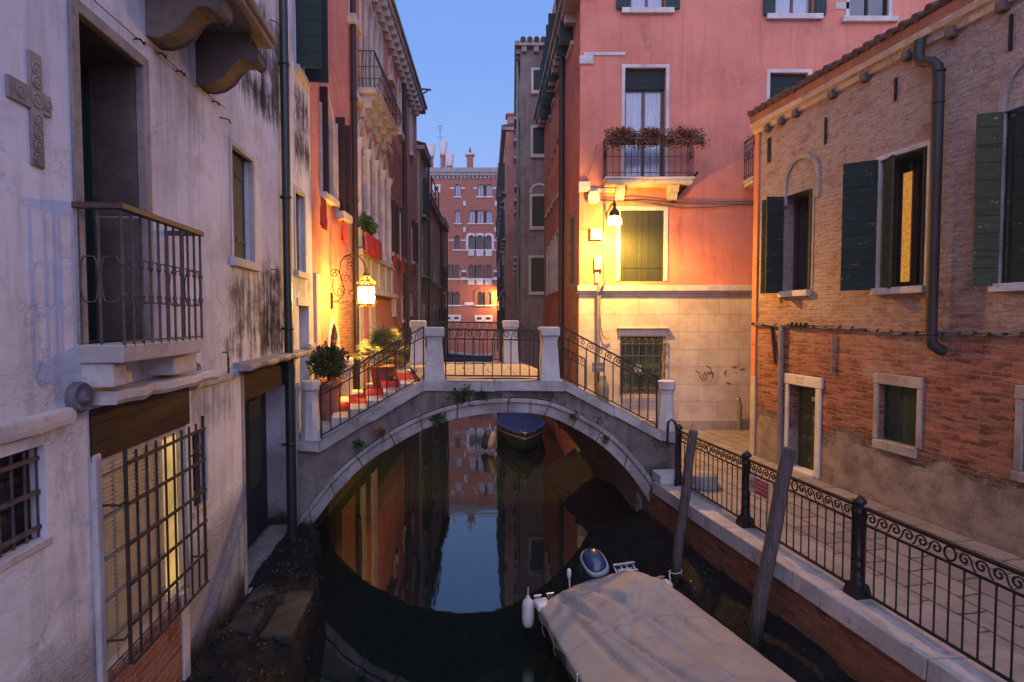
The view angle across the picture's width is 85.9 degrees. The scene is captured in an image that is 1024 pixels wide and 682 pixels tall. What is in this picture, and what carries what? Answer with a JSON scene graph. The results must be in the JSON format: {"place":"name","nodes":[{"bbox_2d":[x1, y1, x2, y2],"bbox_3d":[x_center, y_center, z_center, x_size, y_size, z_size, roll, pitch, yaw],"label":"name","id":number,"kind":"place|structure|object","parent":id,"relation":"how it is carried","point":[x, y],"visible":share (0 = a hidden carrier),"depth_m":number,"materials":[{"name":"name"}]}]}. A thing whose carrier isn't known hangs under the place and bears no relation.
{"place":"outdoors","nodes":[
{"label":"outdoors","id":0,"kind":"place"},
{"bbox_2d":[166,342,623,681],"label":"canal water","id":1,"kind":"structure","parent":0,"point":[446,545],"depth_m":9.56,"materials":[{"name":"black liquid"}]},
{"bbox_2d":[0,0,328,681],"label":"white house","id":2,"kind":"structure","parent":1,"relation":"on","point":[157,345],"depth_m":4.58,"materials":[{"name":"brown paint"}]},
{"bbox_2d":[0,447,52,572],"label":"barred window","id":3,"kind":"structure","parent":2,"relation":"in","point":[15,494],"depth_m":3.32,"materials":[{"name":"metal"}]},
{"bbox_2d":[67,0,155,344],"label":"balcony door","id":4,"kind":"structure","parent":2,"relation":"in","point":[109,88],"depth_m":4.54,"materials":[{"name":"brown wood"}]},
{"bbox_2d":[89,387,208,681],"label":"lit window","id":5,"kind":"structure","parent":2,"relation":"in","point":[136,471],"depth_m":4.44,"materials":[{"name":"stone"}]},
{"bbox_2d":[176,433,210,516],"bbox_3d":[-3.243,1.324,5.604,0.170,0.833,0.381,0,2,-7],"label":"barred window","id":6,"kind":"structure","parent":2,"relation":"in","point":[208,502],"depth_m":5.67,"materials":[{"name":"metal"}]},
{"bbox_2d":[229,138,261,271],"bbox_3d":[-3.375,-1.639,6.825,0.210,1.482,0.907,0,2,-7],"label":"window","id":7,"kind":"structure","parent":2,"relation":"in","point":[236,165],"depth_m":6.98,"materials":[{"name":"white glass"}]},
{"bbox_2d":[241,359,298,595],"bbox_3d":[-3.694,1.749,7.971,0.540,2.920,2.459,0,2,-7],"label":"water door","id":8,"kind":"structure","parent":2,"relation":"in","point":[255,384],"depth_m":8.31,"materials":[{"name":"green wood"}]},
{"bbox_2d":[293,184,309,279],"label":"window","id":9,"kind":"structure","parent":2,"relation":"in","point":[303,274],"depth_m":9.74,"materials":[{"name":"white stone"}]},
{"bbox_2d":[294,0,328,87],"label":"window","id":10,"kind":"structure","parent":2,"relation":"in","point":[311,64],"depth_m":9.29,"materials":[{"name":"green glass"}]},
{"bbox_2d":[183,523,325,681],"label":"slime ledge","id":11,"kind":"object","parent":1,"relation":"in","point":[291,659],"visible":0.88,"depth_m":6.32,"materials":[{"name":"stone"}]},
{"bbox_2d":[227,587,276,633],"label":"stone slab","id":12,"kind":"structure","parent":11,"relation":"on","point":[246,622],"depth_m":6.29,"materials":[{"name":"stone"}]},
{"bbox_2d":[260,591,313,644],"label":"stone slab","id":13,"kind":"structure","parent":11,"relation":"on","point":[284,623],"depth_m":6.34,"materials":[{"name":"stone"}]},
{"bbox_2d":[187,452,833,681],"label":"mussels","id":14,"kind":"object","parent":11,"relation":"on","point":[265,643],"visible":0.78,"depth_m":7.47},
{"bbox_2d":[310,0,430,528],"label":"coral palace","id":15,"kind":"structure","parent":1,"relation":"in","point":[368,105],"depth_m":14.66,"materials":[{"name":"orange paint"}]},
{"bbox_2d":[320,196,327,230],"bbox_3d":[-3.672,-2.480,10.730,0.088,0.596,0.422,0,2,-2],"label":"red cloth","id":16,"kind":"object","parent":15,"relation":"attached to","point":[323,216],"visible":1,"depth_m":10.69,"materials":[{"name":"fabric"}]},
{"bbox_2d":[319,86,339,207],"bbox_3d":[-3.926,-4.124,11.685,0.280,2.375,0.950,0,2,-2],"label":"window","id":17,"kind":"structure","parent":15,"relation":"in","point":[326,140],"depth_m":11.29,"materials":[{"name":"white glass"}]},
{"bbox_2d":[326,318,339,378],"bbox_3d":[-3.955,0.500,12.117,0.100,2.022,0.849,0,2,-2],"label":"entrance door","id":18,"kind":"structure","parent":15,"relation":"in","point":[332,323],"depth_m":12.13,"materials":[{"name":"white stone"}]},
{"bbox_2d":[335,117,352,222],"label":"window","id":19,"kind":"structure","parent":15,"relation":"in","point":[343,172],"depth_m":12.44,"materials":[{"name":"brown glass"}]},
{"bbox_2d":[330,254,377,308],"bbox_3d":[-3.495,-1.304,12.007,1.124,1.199,0.431,0,2,0],"label":"wall lantern","id":20,"kind":"object","parent":15,"relation":"attached to","point":[367,274],"depth_m":11.99,"materials":[{"name":"black metal"}]},
{"bbox_2d":[347,0,361,36],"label":"window","id":21,"kind":"structure","parent":15,"relation":"in","point":[352,18],"depth_m":13.46,"materials":[{"name":"white stone"}]},
{"bbox_2d":[357,118,367,248],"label":"loggia window","id":22,"kind":"structure","parent":15,"relation":"in","point":[361,125],"depth_m":15.24,"materials":[{"name":"white stone"}]},
{"bbox_2d":[359,0,368,86],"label":"window","id":23,"kind":"structure","parent":15,"relation":"in","point":[365,2],"depth_m":15.31,"materials":[{"name":"beige stone"}]},
{"bbox_2d":[358,211,378,235],"bbox_3d":[-3.836,-3.092,14.687,0.475,0.598,1.979,0,2,-2],"label":"trailing plant","id":24,"kind":"object","parent":15,"relation":"on","point":[367,224],"visible":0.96,"depth_m":14.42,"materials":[{"name":"green plant"}]},
{"bbox_2d":[367,0,373,86],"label":"window","id":25,"kind":"structure","parent":15,"relation":"in","point":[370,10],"depth_m":16.04,"materials":[{"name":"beige stone"}]},
{"bbox_2d":[367,131,375,237],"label":"loggia window","id":26,"kind":"structure","parent":15,"relation":"in","point":[370,139],"depth_m":16.28,"materials":[{"name":"white stone"}]},
{"bbox_2d":[365,231,381,261],"bbox_3d":[-3.745,-2.525,14.950,0.075,0.603,2.140,0,2,-3],"label":"red cloth","id":27,"kind":"object","parent":15,"relation":"hanging from","point":[373,245],"visible":1,"depth_m":14.76,"materials":[{"name":"fabric"}]},
{"bbox_2d":[373,10,378,88],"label":"window","id":28,"kind":"structure","parent":15,"relation":"in","point":[375,24],"depth_m":16.76,"materials":[{"name":"beige stone"}]},
{"bbox_2d":[375,143,382,257],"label":"loggia window","id":29,"kind":"structure","parent":15,"relation":"in","point":[377,148],"depth_m":17.35,"materials":[{"name":"white stone"}]},
{"bbox_2d":[378,23,383,97],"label":"window","id":30,"kind":"structure","parent":15,"relation":"in","point":[380,28],"depth_m":17.46,"materials":[{"name":"beige stone"}]},
{"bbox_2d":[382,153,388,260],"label":"loggia window","id":31,"kind":"structure","parent":15,"relation":"in","point":[384,158],"depth_m":18.39,"materials":[{"name":"brown stone"}]},
{"bbox_2d":[388,54,396,88],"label":"window","id":32,"kind":"structure","parent":15,"relation":"in","point":[391,79],"depth_m":18.90,"materials":[{"name":"beige stone"}]},
{"bbox_2d":[391,199,398,258],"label":"window","id":33,"kind":"structure","parent":15,"relation":"in","point":[394,207],"depth_m":19.09,"materials":[{"name":"brown glass"}]},
{"bbox_2d":[397,77,404,140],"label":"window","id":34,"kind":"structure","parent":15,"relation":"in","point":[399,89],"depth_m":20.90,"materials":[{"name":"beige stone"}]},
{"bbox_2d":[400,206,406,262],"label":"window","id":35,"kind":"structure","parent":15,"relation":"in","point":[402,213],"depth_m":21.04,"materials":[{"name":"grey glass"}]},
{"bbox_2d":[409,106,414,159],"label":"window","id":36,"kind":"structure","parent":15,"relation":"in","point":[411,152],"depth_m":23.56,"materials":[{"name":"beige stone"}]},
{"bbox_2d":[411,219,417,266],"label":"window","id":37,"kind":"structure","parent":15,"relation":"in","point":[414,229],"depth_m":24.06,"materials":[{"name":"grey glass"}]},
{"bbox_2d":[417,141,431,347],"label":"sage house","id":38,"kind":"structure","parent":1,"relation":"on","point":[424,164],"depth_m":26.63,"materials":[{"name":"stone"}]},
{"bbox_2d":[421,175,428,220],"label":"window","id":39,"kind":"structure","parent":38,"relation":"in","point":[424,185],"depth_m":26.56,"materials":[{"name":"wood"}]},
{"bbox_2d":[422,236,428,278],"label":"window","id":40,"kind":"structure","parent":38,"relation":"in","point":[424,275],"depth_m":26.82,"materials":[{"name":"stone"}]},
{"bbox_2d":[427,176,443,326],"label":"pale pink house","id":41,"kind":"structure","parent":1,"relation":"on","point":[436,293],"depth_m":33.29,"materials":[{"name":"paint"}]},
{"bbox_2d":[440,216,448,361],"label":"brown house","id":42,"kind":"structure","parent":1,"relation":"on","point":[445,229],"depth_m":39.39,"materials":[{"name":"paint"}]},
{"bbox_2d":[427,126,498,341],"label":"brick palace","id":43,"kind":"structure","parent":1,"relation":"on","point":[467,204],"depth_m":97.46,"materials":[{"name":"red brick"}]},
{"bbox_2d":[452,233,461,250],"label":"window","id":44,"kind":"structure","parent":43,"relation":"in","point":[456,244],"depth_m":97.30,"materials":[{"name":"glass"}]},
{"bbox_2d":[452,262,461,279],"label":"window","id":45,"kind":"structure","parent":43,"relation":"in","point":[458,266],"depth_m":97.52,"materials":[{"name":"brown stone"}]},
{"bbox_2d":[452,289,461,305],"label":"window","id":46,"kind":"structure","parent":43,"relation":"in","point":[457,294],"depth_m":97.71,"materials":[{"name":"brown wood"}]},
{"bbox_2d":[453,182,462,197],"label":"window","id":47,"kind":"structure","parent":43,"relation":"in","point":[457,192],"depth_m":96.95,"materials":[{"name":"stone"}]},
{"bbox_2d":[453,208,462,223],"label":"window","id":48,"kind":"structure","parent":43,"relation":"in","point":[458,215],"depth_m":97.14,"materials":[{"name":"stone"}]},
{"bbox_2d":[466,262,475,279],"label":"window","id":49,"kind":"structure","parent":43,"relation":"in","point":[470,275],"depth_m":97.67,"materials":[{"name":"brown wood"}]},
{"bbox_2d":[466,233,476,250],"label":"window","id":50,"kind":"structure","parent":43,"relation":"in","point":[470,243],"depth_m":97.64,"materials":[{"name":"stone"}]},
{"bbox_2d":[474,233,484,250],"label":"window","id":51,"kind":"structure","parent":43,"relation":"in","point":[479,240],"depth_m":97.61,"materials":[{"name":"white wood"}]},
{"bbox_2d":[474,262,484,279],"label":"window","id":52,"kind":"structure","parent":43,"relation":"in","point":[479,268],"depth_m":97.49,"materials":[{"name":"white wood"}]},
{"bbox_2d":[474,289,484,305],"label":"window","id":53,"kind":"structure","parent":43,"relation":"in","point":[478,295],"depth_m":97.71,"materials":[{"name":"stone"}]},
{"bbox_2d":[475,208,485,223],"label":"window","id":54,"kind":"structure","parent":43,"relation":"in","point":[480,216],"depth_m":97.47,"materials":[{"name":"white wood"}]},
{"bbox_2d":[483,233,493,250],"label":"window","id":55,"kind":"structure","parent":43,"relation":"in","point":[488,245],"depth_m":97.30,"materials":[{"name":"white wood"}]},
{"bbox_2d":[483,262,493,279],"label":"window","id":56,"kind":"structure","parent":43,"relation":"in","point":[488,274],"depth_m":97.52,"materials":[{"name":"white wood"}]},
{"bbox_2d":[483,289,493,305],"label":"window","id":57,"kind":"structure","parent":43,"relation":"in","point":[488,298],"depth_m":97.71,"materials":[{"name":"white wood"}]},
{"bbox_2d":[484,182,493,197],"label":"window","id":58,"kind":"structure","parent":43,"relation":"in","point":[489,191],"depth_m":96.95,"materials":[{"name":"white wood"}]},
{"bbox_2d":[446,351,491,361],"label":"white rimmed boat","id":59,"kind":"object","parent":1,"relation":"on","point":[461,355],"visible":0.44,"depth_m":45.44,"materials":[{"name":"blue paint"}]},
{"bbox_2d":[297,320,682,525],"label":"stone bridge","id":60,"kind":"structure","parent":1,"relation":"in","point":[634,452],"depth_m":9.70,"materials":[{"name":"stone"}]},
{"bbox_2d":[305,340,349,420],"bbox_3d":[-3.403,0.752,10.208,0.831,1.571,0.733,0,2,0],"label":"potted shrub","id":61,"kind":"object","parent":60,"relation":"on","point":[327,361],"visible":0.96,"depth_m":10.04,"materials":[{"name":"green plant"}]},
{"bbox_2d":[301,373,416,419],"bbox_3d":[-3.269,1.120,10.630,2.871,0.892,0.950,0,2,-7],"label":"red carpet runner","id":62,"kind":"object","parent":60,"relation":"on","point":[362,398],"visible":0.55,"depth_m":10.62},
{"bbox_2d":[446,384,477,405],"bbox_3d":[-0.860,0.934,9.501,0.567,0.438,0.218,0,2,-7],"label":"wall weed","id":63,"kind":"object","parent":60,"relation":"attached to","point":[465,396],"depth_m":9.48,"materials":[{"name":"green plant"}]},
{"bbox_2d":[496,163,500,361],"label":"umber house","id":64,"kind":"structure","parent":1,"relation":"on","point":[497,239],"depth_m":47.69,"materials":[{"name":"stone"}]},
{"bbox_2d":[499,113,515,358],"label":"coral house","id":65,"kind":"structure","parent":1,"relation":"on","point":[507,227],"depth_m":34.00,"materials":[{"name":"paint"}]},
{"bbox_2d":[501,208,505,242],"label":"window","id":66,"kind":"structure","parent":65,"relation":"in","point":[503,212],"depth_m":34.47,"materials":[{"name":"stone"}]},
{"bbox_2d":[501,161,505,197],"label":"window","id":67,"kind":"structure","parent":65,"relation":"in","point":[503,165],"depth_m":34.35,"materials":[{"name":"stone"}]},
{"bbox_2d":[496,413,545,451],"bbox_3d":[0.337,3.097,19.187,1.780,1.020,5.107,0,2,-2],"label":"blue boat","id":68,"kind":"object","parent":1,"relation":"on","point":[522,431],"visible":0.98,"depth_m":18.38,"materials":[{"name":"teal paint"}]},
{"bbox_2d":[514,36,544,416],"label":"grey house","id":69,"kind":"structure","parent":1,"relation":"on","point":[529,189],"depth_m":23.32,"materials":[{"name":"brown paint"}]},
{"bbox_2d":[531,68,539,94],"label":"window","id":70,"kind":"structure","parent":69,"relation":"in","point":[535,72],"depth_m":23.06,"materials":[{"name":"white wood"}]},
{"bbox_2d":[529,255,543,294],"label":"window","id":71,"kind":"structure","parent":69,"relation":"in","point":[536,262],"depth_m":23.40,"materials":[{"name":"green wood"}]},
{"bbox_2d":[530,194,543,229],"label":"window","id":72,"kind":"structure","parent":69,"relation":"in","point":[536,200],"depth_m":23.29,"materials":[{"name":"green wood"}]},
{"bbox_2d":[531,125,543,157],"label":"window","id":73,"kind":"structure","parent":69,"relation":"in","point":[537,134],"depth_m":23.17,"materials":[{"name":"green wood"}]},
{"bbox_2d":[533,548,795,681],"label":"covered motorboat","id":74,"kind":"object","parent":1,"relation":"on","point":[600,623],"visible":0.99,"depth_m":6.03,"materials":[{"name":"grey fabric"}]},
{"bbox_2d":[522,587,533,627],"bbox_3d":[0.204,3.394,7.016,0.156,0.515,0.156,0,2,0],"label":"fender","id":75,"kind":"object","parent":74,"relation":"hanging from","point":[527,612],"visible":1,"depth_m":6.96,"materials":[{"name":"plastic"}]},
{"bbox_2d":[670,429,697,586],"bbox_3d":[2.550,2.590,8.217,0.507,2.514,0.153,-1,3,-25],"label":"mooring pole","id":76,"kind":"object","parent":1,"relation":"in","point":[679,539],"visible":0.88,"depth_m":8.17,"materials":[{"name":"brown wood"}]},
{"bbox_2d":[533,0,936,455],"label":"pink house","id":77,"kind":"structure","parent":1,"relation":"on","point":[662,293],"depth_m":14.29,"materials":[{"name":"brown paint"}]},
{"bbox_2d":[605,201,621,225],"bbox_3d":[2.486,-3.128,13.732,0.356,0.570,1.145,0,2,0],"label":"street lamp","id":78,"kind":"object","parent":77,"relation":"attached to","point":[614,219],"visible":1,"depth_m":13.26,"materials":[{"name":"glass"}]},
{"bbox_2d":[600,126,640,150],"bbox_3d":[2.676,-5.009,13.579,1.010,0.588,0.475,0,2,0],"label":"flower box","id":79,"kind":"object","parent":77,"relation":"attached to","point":[619,136],"visible":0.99,"depth_m":13.53,"materials":[{"name":"brown plant"}]},
{"bbox_2d":[616,206,667,280],"bbox_3d":[3.384,-2.527,14.330,1.336,1.936,0.080,0,2,0],"label":"shuttered window","id":80,"kind":"structure","parent":77,"relation":"in","point":[642,236],"depth_m":14.32,"materials":[{"name":"green wood"}]},
{"bbox_2d":[616,327,668,394],"bbox_3d":[3.414,0.517,14.503,1.357,1.776,0.340,0,2,0],"label":"grilled window","id":81,"kind":"structure","parent":77,"relation":"in","point":[640,346],"depth_m":14.63,"materials":[{"name":"black metal"}]},
{"bbox_2d":[621,64,669,175],"bbox_3d":[3.432,-5.619,14.305,1.228,2.981,0.280,0,2,0],"label":"balcony door","id":82,"kind":"structure","parent":77,"relation":"in","point":[642,94],"depth_m":14.39,"materials":[{"name":"white wood"}]},
{"bbox_2d":[616,0,679,13],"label":"window","id":83,"kind":"structure","parent":77,"relation":"in","point":[626,6],"depth_m":13.99,"materials":[{"name":"white wood"}]},
{"bbox_2d":[633,126,671,149],"bbox_3d":[3.462,-5.022,13.584,0.981,0.591,0.479,0,2,0],"label":"flower box","id":84,"kind":"object","parent":77,"relation":"attached to","point":[652,137],"visible":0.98,"depth_m":13.53,"materials":[{"name":"brown plant"}]},
{"bbox_2d":[583,145,753,208],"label":"wall cables","id":85,"kind":"object","parent":77,"relation":"attached to","point":[676,200],"depth_m":14.20,"materials":[{"name":"rubber"}]},
{"bbox_2d":[665,125,709,149],"bbox_3d":[4.294,-5.037,13.574,1.108,0.612,0.474,0,2,0],"label":"flower box","id":86,"kind":"object","parent":77,"relation":"attached to","point":[691,138],"visible":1,"depth_m":13.53,"materials":[{"name":"brown plant"}]},
{"bbox_2d":[766,69,811,100],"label":"window","id":87,"kind":"structure","parent":77,"relation":"in","point":[775,84],"depth_m":14.24,"materials":[{"name":"white wood"}]},
{"bbox_2d":[763,0,826,19],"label":"window","id":88,"kind":"structure","parent":77,"relation":"in","point":[773,9],"depth_m":14.00,"materials":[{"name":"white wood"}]},
{"bbox_2d":[841,0,898,22],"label":"window","id":89,"kind":"structure","parent":77,"relation":"in","point":[860,11],"depth_m":14.14,"materials":[{"name":"stone"}]},
{"bbox_2d":[395,0,553,166],"label":"sky","id":90,"kind":"structure","parent":0,"point":[462,51],"materials":[{"name":"blue"}]},
{"bbox_2d":[541,448,857,681],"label":"mud bank","id":91,"kind":"structure","parent":0,"point":[809,663],"depth_m":8.67,"materials":[{"name":"soil"}]},
{"bbox_2d":[745,446,795,648],"bbox_3d":[3.077,2.553,6.582,0.655,2.561,0.182,0,2,-12],"label":"mooring pole","id":92,"kind":"object","parent":91,"relation":"on","point":[761,593],"visible":0.9,"depth_m":6.52,"materials":[{"name":"brown wood"}]},
{"bbox_2d":[642,489,926,681],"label":"quay wall","id":93,"kind":"structure","parent":0,"point":[854,656],"depth_m":6.27,"materials":[{"name":"brick"}]},
{"bbox_2d":[653,481,1006,681],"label":"quay coping","id":94,"kind":"object","parent":93,"relation":"on","point":[919,652],"visible":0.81,"depth_m":5.59,"materials":[{"name":"stone"}]},
{"bbox_2d":[666,418,677,486],"bbox_3d":[2.755,1.923,9.486,0.201,1.190,0.041,0,2,0],"label":"hooped rail","id":95,"kind":"object","parent":94,"relation":"on","point":[676,442],"visible":1,"depth_m":9.47,"materials":[{"name":"black metal"}]},
{"bbox_2d":[674,424,1023,681],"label":"quay railing","id":96,"kind":"object","parent":94,"relation":"on","point":[856,587],"visible":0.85,"depth_m":5.68,"materials":[{"name":"black metal"}]},
{"bbox_2d":[749,474,768,499],"bbox_3d":[3.288,1.945,7.331,0.013,0.230,0.420,0,2,-10],"label":"no mooring sign","id":97,"kind":"object","parent":96,"relation":"attached to","point":[758,486],"visible":1,"depth_m":7.31,"materials":[{"name":"white metal"}]},
{"bbox_2d":[616,430,1023,658],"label":"quay pavement","id":98,"kind":"structure","parent":0,"point":[736,441],"depth_m":6.99,"materials":[{"name":"stone"}]},
{"bbox_2d":[597,375,608,402],"bbox_3d":[2.312,1.607,13.976,0.300,1.453,0.292,0,2,0],"label":"litter bin","id":99,"kind":"object","parent":98,"relation":"on","point":[600,387],"visible":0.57,"depth_m":13.86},
{"bbox_2d":[652,469,682,484],"bbox_3d":[2.777,2.416,9.779,0.440,0.170,0.400,0,2,-7],"label":"stone step","id":100,"kind":"object","parent":98,"relation":"on","point":[663,476],"visible":0.64,"depth_m":9.63,"materials":[{"name":"stone"}]},
{"bbox_2d":[692,470,719,490],"bbox_3d":[3.311,2.404,9.554,0.600,0.220,0.571,0,2,0],"label":"stone stump","id":101,"kind":"object","parent":98,"relation":"on","point":[705,480],"visible":0.68,"depth_m":9.37,"materials":[{"name":"stone"}]},
{"bbox_2d":[691,490,1023,681],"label":"pavement border","id":102,"kind":"object","parent":98,"relation":"on","point":[1002,661],"visible":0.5,"depth_m":5.53,"materials":[{"name":"stone"}]},
{"bbox_2d":[747,0,1023,557],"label":"brick house","id":103,"kind":"structure","parent":98,"relation":"on","point":[888,179],"depth_m":8.30,"materials":[{"name":"brown brick"}]},
{"bbox_2d":[760,153,819,296],"bbox_3d":[5.375,-2.177,10.524,0.684,2.655,1.296,0,2,-12],"label":"window","id":104,"kind":"structure","parent":103,"relation":"in","point":[773,208],"depth_m":10.75,"materials":[{"name":"green wood"}]},
{"bbox_2d":[784,373,822,478],"bbox_3d":[5.557,1.588,10.364,0.350,1.889,0.988,0,2,-12],"label":"plank door","id":105,"kind":"structure","parent":103,"relation":"in","point":[810,388],"depth_m":10.46,"materials":[{"name":"stone"}]},
{"bbox_2d":[840,140,929,294],"bbox_3d":[5.883,-1.802,8.465,0.613,2.167,1.296,-1,3,-26],"label":"window","id":106,"kind":"structure","parent":103,"relation":"in","point":[906,181],"depth_m":8.63,"materials":[{"name":"green wood"}]},
{"bbox_2d":[751,322,1023,337],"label":"cable bundle","id":107,"kind":"object","parent":103,"relation":"attached to","point":[916,332],"visible":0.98,"depth_m":8.28,"materials":[{"name":"rubber"}]},
{"bbox_2d":[872,373,923,458],"bbox_3d":[5.902,1.114,8.381,0.200,1.194,0.855,0,2,-12],"label":"street window","id":108,"kind":"structure","parent":103,"relation":"in","point":[903,418],"depth_m":8.39,"materials":[{"name":"stone"}]},
{"bbox_2d":[971,57,1023,291],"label":"window","id":109,"kind":"structure","parent":103,"relation":"in","point":[998,210],"depth_m":6.87,"materials":[{"name":"green wood"}]},
{"bbox_2d":[1010,385,1023,483],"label":"street window","id":110,"kind":"structure","parent":103,"relation":"in","point":[1016,475],"depth_m":6.70,"materials":[{"name":"white stone"}]},
{"bbox_3d":[-2.675,1.249,11.410,0.702,0.582,0.500,0,2,0],"label":"bench","id":111,"kind":"object","parent":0,"visible":0},
{"bbox_2d":[349,322,413,386],"bbox_3d":[-2.696,0.259,11.418,1.473,1.389,1.547,0,2,0],"label":"potted palm","id":112,"kind":"object","parent":111,"relation":"on","point":[383,337],"visible":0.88,"depth_m":11.22,"materials":[{"name":"plant"}]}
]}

